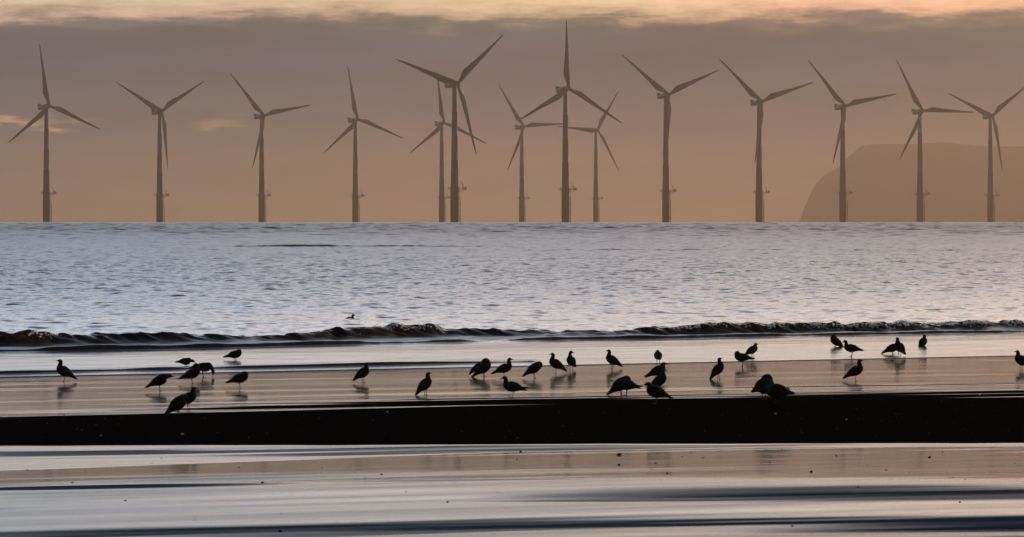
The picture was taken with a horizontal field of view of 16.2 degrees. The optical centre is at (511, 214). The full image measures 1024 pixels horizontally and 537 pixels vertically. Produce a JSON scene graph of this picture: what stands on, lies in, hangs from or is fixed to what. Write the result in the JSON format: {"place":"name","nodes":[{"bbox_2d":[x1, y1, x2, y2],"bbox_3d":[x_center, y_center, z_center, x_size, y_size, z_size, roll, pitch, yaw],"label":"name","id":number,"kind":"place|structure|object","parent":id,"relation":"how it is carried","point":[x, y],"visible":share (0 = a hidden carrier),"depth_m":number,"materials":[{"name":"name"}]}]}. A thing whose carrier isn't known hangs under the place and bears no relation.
{"place":"outdoors","nodes":[
{"label":"outdoors","id":0,"kind":"place"},
{"bbox_2d":[0,356,1023,536],"bbox_3d":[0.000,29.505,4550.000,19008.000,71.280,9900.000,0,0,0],"label":"beach","id":1,"kind":"structure","parent":0,"point":[733,482],"depth_m":36.06,"materials":[{"name":"grey sand"}]},
{"bbox_2d":[56,359,76,381],"bbox_3d":[-6.379,2.228,51.584,0.339,0.326,0.149,0,0,-32],"label":"gull","id":2,"kind":"object","parent":1,"relation":"on","point":[62,370],"visible":1,"depth_m":51.51,"materials":[{"name":"stone"}]},
{"bbox_2d":[145,373,174,390],"bbox_3d":[-4.753,2.257,48.578,0.407,0.240,0.142,0,0,-8],"label":"gull","id":3,"kind":"object","parent":1,"relation":"on","point":[159,380],"visible":1,"depth_m":48.53,"materials":[{"name":"stone"}]},
{"bbox_2d":[163,394,188,415],"bbox_3d":[-3.929,2.221,42.079,0.308,0.257,0.153,0,0,-20],"label":"gull","id":4,"kind":"object","parent":1,"relation":"on","point":[178,403],"visible":1,"depth_m":42.03,"materials":[{"name":"stone"}]},
{"bbox_2d":[178,363,199,382],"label":"gull","id":5,"kind":"object","parent":1,"relation":"on","point":[192,373],"visible":1,"depth_m":50.95,"materials":[{"name":"stone"}]},
{"bbox_2d":[185,387,198,409],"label":"gull","id":6,"kind":"object","parent":1,"relation":"on","point":[192,395],"visible":0.6,"depth_m":43.56,"materials":[{"name":"stone"}]},
{"bbox_2d":[189,362,214,376],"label":"gull","id":7,"kind":"object","parent":1,"relation":"on","point":[206,366],"visible":0.89,"depth_m":53.03,"materials":[{"name":"stone"}]},
{"bbox_2d":[225,371,247,385],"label":"gull","id":8,"kind":"object","parent":1,"relation":"on","point":[239,378],"visible":1,"depth_m":49.38,"materials":[{"name":"stone"}]},
{"bbox_2d":[352,362,369,382],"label":"gull","id":9,"kind":"object","parent":1,"relation":"on","point":[362,372],"visible":1,"depth_m":51.10,"materials":[{"name":"stone"}]},
{"bbox_2d":[415,372,431,394],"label":"gull","id":10,"kind":"object","parent":1,"relation":"on","point":[424,384],"visible":1,"depth_m":47.20,"materials":[{"name":"stone"}]},
{"bbox_2d":[469,358,490,376],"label":"gull","id":11,"kind":"object","parent":1,"relation":"on","point":[483,366],"visible":1,"depth_m":52.91,"materials":[{"name":"stone"}]},
{"bbox_2d":[491,358,513,375],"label":"gull","id":12,"kind":"object","parent":1,"relation":"on","point":[504,367],"visible":0.98,"depth_m":52.64,"materials":[{"name":"stone"}]},
{"bbox_2d":[500,376,528,396],"bbox_3d":[0.034,2.217,46.461,0.380,0.278,0.139,0,0,0],"label":"gull","id":13,"kind":"object","parent":1,"relation":"on","point":[512,386],"visible":1,"depth_m":46.42,"materials":[{"name":"stone"}]},
{"bbox_2d":[27,449,1002,524],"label":"weed fragments","id":14,"kind":"object","parent":1,"relation":"on","point":[517,459],"visible":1,"depth_m":33.32,"materials":[{"name":"plant"}]},
{"bbox_2d":[522,361,542,376],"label":"gull","id":15,"kind":"object","parent":1,"relation":"on","point":[534,368],"visible":1,"depth_m":52.50,"materials":[{"name":"stone"}]},
{"bbox_2d":[549,353,567,372],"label":"gull","id":16,"kind":"object","parent":1,"relation":"on","point":[555,363],"visible":1,"depth_m":54.20,"materials":[{"name":"stone"}]},
{"bbox_2d":[566,351,575,369],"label":"gull","id":17,"kind":"object","parent":1,"relation":"on","point":[571,360],"visible":1,"depth_m":55.35,"materials":[{"name":"stone"}]},
{"bbox_2d":[606,350,622,368],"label":"gull","id":18,"kind":"object","parent":1,"relation":"on","point":[612,359],"visible":1,"depth_m":55.87,"materials":[{"name":"stone"}]},
{"bbox_2d":[606,376,630,394],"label":"gull","id":19,"kind":"object","parent":1,"relation":"on","point":[613,388],"visible":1,"depth_m":47.05,"materials":[{"name":"stone"}]},
{"bbox_2d":[615,378,642,394],"bbox_3d":[1.525,2.245,46.989,0.369,0.222,0.153,0,0,-4],"label":"gull","id":20,"kind":"object","parent":1,"relation":"on","point":[625,384],"visible":1,"depth_m":46.94,"materials":[{"name":"stone"}]},
{"bbox_2d":[644,362,666,377],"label":"gull","id":21,"kind":"object","parent":1,"relation":"on","point":[655,370],"visible":0.9,"depth_m":51.59,"materials":[{"name":"stone"}]},
{"bbox_2d":[654,350,661,363],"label":"gull","id":22,"kind":"object","parent":1,"relation":"on","point":[657,354],"visible":1,"depth_m":57.83,"materials":[{"name":"stone"}]},
{"bbox_2d":[644,382,672,403],"bbox_3d":[1.813,2.210,44.719,0.396,0.274,0.156,0,0,-16],"label":"gull","id":23,"kind":"object","parent":1,"relation":"on","point":[655,391],"visible":1,"depth_m":44.66,"materials":[{"name":"stone"}]},
{"bbox_2d":[651,369,667,386],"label":"gull","id":24,"kind":"object","parent":1,"relation":"on","point":[659,380],"visible":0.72,"depth_m":48.13,"materials":[{"name":"stone"}]},
{"bbox_2d":[709,357,723,378],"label":"gull","id":25,"kind":"object","parent":1,"relation":"on","point":[718,368],"visible":1,"depth_m":52.09,"materials":[{"name":"stone"}]},
{"bbox_2d":[734,351,754,366],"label":"gull","id":26,"kind":"object","parent":1,"relation":"on","point":[739,356],"visible":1,"depth_m":56.76,"materials":[{"name":"stone"}]},
{"bbox_2d":[751,374,773,399],"bbox_3d":[3.165,2.187,45.706,0.207,0.327,0.430,0,0,42],"label":"gull","id":27,"kind":"object","parent":1,"relation":"on","point":[763,382],"visible":0.92,"depth_m":45.67,"materials":[{"name":"stone"}]},
{"bbox_2d":[765,384,795,401],"bbox_3d":[3.359,2.230,45.071,0.429,0.233,0.189,0,0,30],"label":"gull","id":28,"kind":"object","parent":1,"relation":"on","point":[777,391],"visible":1,"depth_m":45.02,"materials":[{"name":"stone"}]},
{"bbox_2d":[842,359,863,379],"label":"gull","id":29,"kind":"object","parent":1,"relation":"on","point":[855,371],"visible":1,"depth_m":51.34,"materials":[{"name":"stone"}]},
{"bbox_2d":[1014,350,1023,367],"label":"gull","id":30,"kind":"object","parent":1,"relation":"on","point":[1019,359],"visible":1,"depth_m":55.15,"materials":[{"name":"stone"}]},
{"bbox_2d":[0,222,1023,377],"bbox_3d":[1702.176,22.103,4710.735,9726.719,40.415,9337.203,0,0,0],"label":"sea","id":31,"kind":"structure","parent":0,"point":[121,298],"depth_m":106.79,"materials":[{"name":"liquid"}]},
{"bbox_2d":[8,44,100,221],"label":"wind turbine","id":32,"kind":"object","parent":31,"relation":"in","point":[46,192],"visible":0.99,"depth_m":2679.03,"materials":[{"name":"grey metal"}]},
{"bbox_2d":[116,81,203,221],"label":"wind turbine","id":33,"kind":"object","parent":31,"relation":"in","point":[159,112],"visible":0.98,"depth_m":2856.66,"materials":[{"name":"grey metal"}]},
{"bbox_2d":[175,358,195,364],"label":"gull","id":34,"kind":"object","parent":31,"relation":"on","point":[185,361],"visible":1,"depth_m":56.41,"materials":[{"name":"stone"}]},
{"bbox_2d":[223,349,241,359],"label":"gull","id":35,"kind":"object","parent":31,"relation":"on","point":[237,353],"visible":1,"depth_m":57.95,"materials":[{"name":"stone"}]},
{"bbox_2d":[230,73,309,221],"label":"wind turbine","id":36,"kind":"object","parent":31,"relation":"in","point":[261,195],"visible":0.98,"depth_m":2966.02,"materials":[{"name":"grey metal"}]},
{"bbox_2d":[324,68,401,221],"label":"wind turbine","id":37,"kind":"object","parent":31,"relation":"in","point":[355,196],"visible":1,"depth_m":3091.16,"materials":[{"name":"grey metal"}]},
{"bbox_2d":[410,80,486,221],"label":"wind turbine","id":38,"kind":"object","parent":31,"relation":"in","point":[442,207],"visible":0.94,"depth_m":3212.28,"materials":[{"name":"grey metal"}]},
{"bbox_2d":[396,35,502,221],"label":"wind turbine","id":39,"kind":"object","parent":31,"relation":"in","point":[454,187],"visible":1,"depth_m":2263.97,"materials":[{"name":"grey metal"}]},
{"bbox_2d":[28,320,1023,338],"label":"wave","id":40,"kind":"object","parent":31,"relation":"on","point":[905,324],"visible":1,"depth_m":70.47,"materials":[{"name":"black liquid"}]},
{"bbox_2d":[498,84,562,221],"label":"wind turbine","id":41,"kind":"object","parent":31,"relation":"in","point":[522,198],"visible":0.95,"depth_m":3346.00,"materials":[{"name":"grey metal"}]},
{"bbox_2d":[518,19,620,221],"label":"wind turbine","id":42,"kind":"object","parent":31,"relation":"in","point":[565,189],"visible":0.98,"depth_m":2417.24,"materials":[{"name":"grey metal"}]},
{"bbox_2d":[558,92,618,221],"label":"wind turbine","id":43,"kind":"object","parent":31,"relation":"in","point":[596,211],"visible":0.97,"depth_m":3575.21,"materials":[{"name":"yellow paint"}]},
{"bbox_2d":[622,55,718,221],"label":"wind turbine","id":44,"kind":"object","parent":31,"relation":"in","point":[666,193],"visible":0.99,"depth_m":2581.37,"materials":[{"name":"grey metal"}]},
{"bbox_2d":[745,343,757,357],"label":"gull","id":45,"kind":"object","parent":31,"relation":"on","point":[751,350],"visible":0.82,"depth_m":59.84,"materials":[{"name":"stone"}]},
{"bbox_2d":[719,59,812,221],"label":"wind turbine","id":46,"kind":"object","parent":31,"relation":"in","point":[759,194],"visible":0.99,"depth_m":2631.66,"materials":[{"name":"grey metal"}]},
{"bbox_2d":[830,335,843,346],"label":"gull","id":47,"kind":"object","parent":31,"relation":"on","point":[835,340],"visible":0.84,"depth_m":63.58,"materials":[{"name":"stone"}]},
{"bbox_2d":[808,60,895,221],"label":"wind turbine","id":48,"kind":"object","parent":31,"relation":"in","point":[842,107],"visible":0.98,"depth_m":2733.28,"materials":[{"name":"grey metal"}]},
{"bbox_2d":[843,340,863,356],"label":"gull","id":49,"kind":"object","parent":31,"relation":"on","point":[852,348],"visible":1,"depth_m":60.48,"materials":[{"name":"stone"}]},
{"bbox_2d":[880,343,895,353],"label":"gull","id":50,"kind":"object","parent":31,"relation":"on","point":[890,348],"visible":0.67,"depth_m":61.40,"materials":[{"name":"stone"}]},
{"bbox_2d":[894,337,905,356],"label":"gull","id":51,"kind":"object","parent":31,"relation":"on","point":[899,346],"visible":1,"depth_m":60.60,"materials":[{"name":"stone"}]},
{"bbox_2d":[918,335,926,345],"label":"gull","id":52,"kind":"object","parent":31,"relation":"on","point":[923,341],"visible":1,"depth_m":64.06,"materials":[{"name":"stone"}]},
{"bbox_2d":[896,59,973,221],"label":"wind turbine","id":53,"kind":"object","parent":31,"relation":"in","point":[919,194],"visible":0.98,"depth_m":2839.15,"materials":[{"name":"grey metal"}]},
{"bbox_2d":[948,87,1023,221],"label":"wind turbine","id":54,"kind":"object","parent":31,"relation":"in","point":[990,194],"visible":0.98,"depth_m":3008.88,"materials":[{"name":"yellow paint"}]},
{"bbox_2d":[0,0,1023,221],"label":"sky","id":55,"kind":"structure","parent":0,"point":[283,53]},
{"bbox_2d":[799,142,1023,221],"bbox_3d":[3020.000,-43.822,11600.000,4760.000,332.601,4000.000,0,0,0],"label":"hills","id":56,"kind":"structure","parent":0,"point":[881,181],"depth_m":10119.93,"materials":[{"name":"brown"}]}
]}

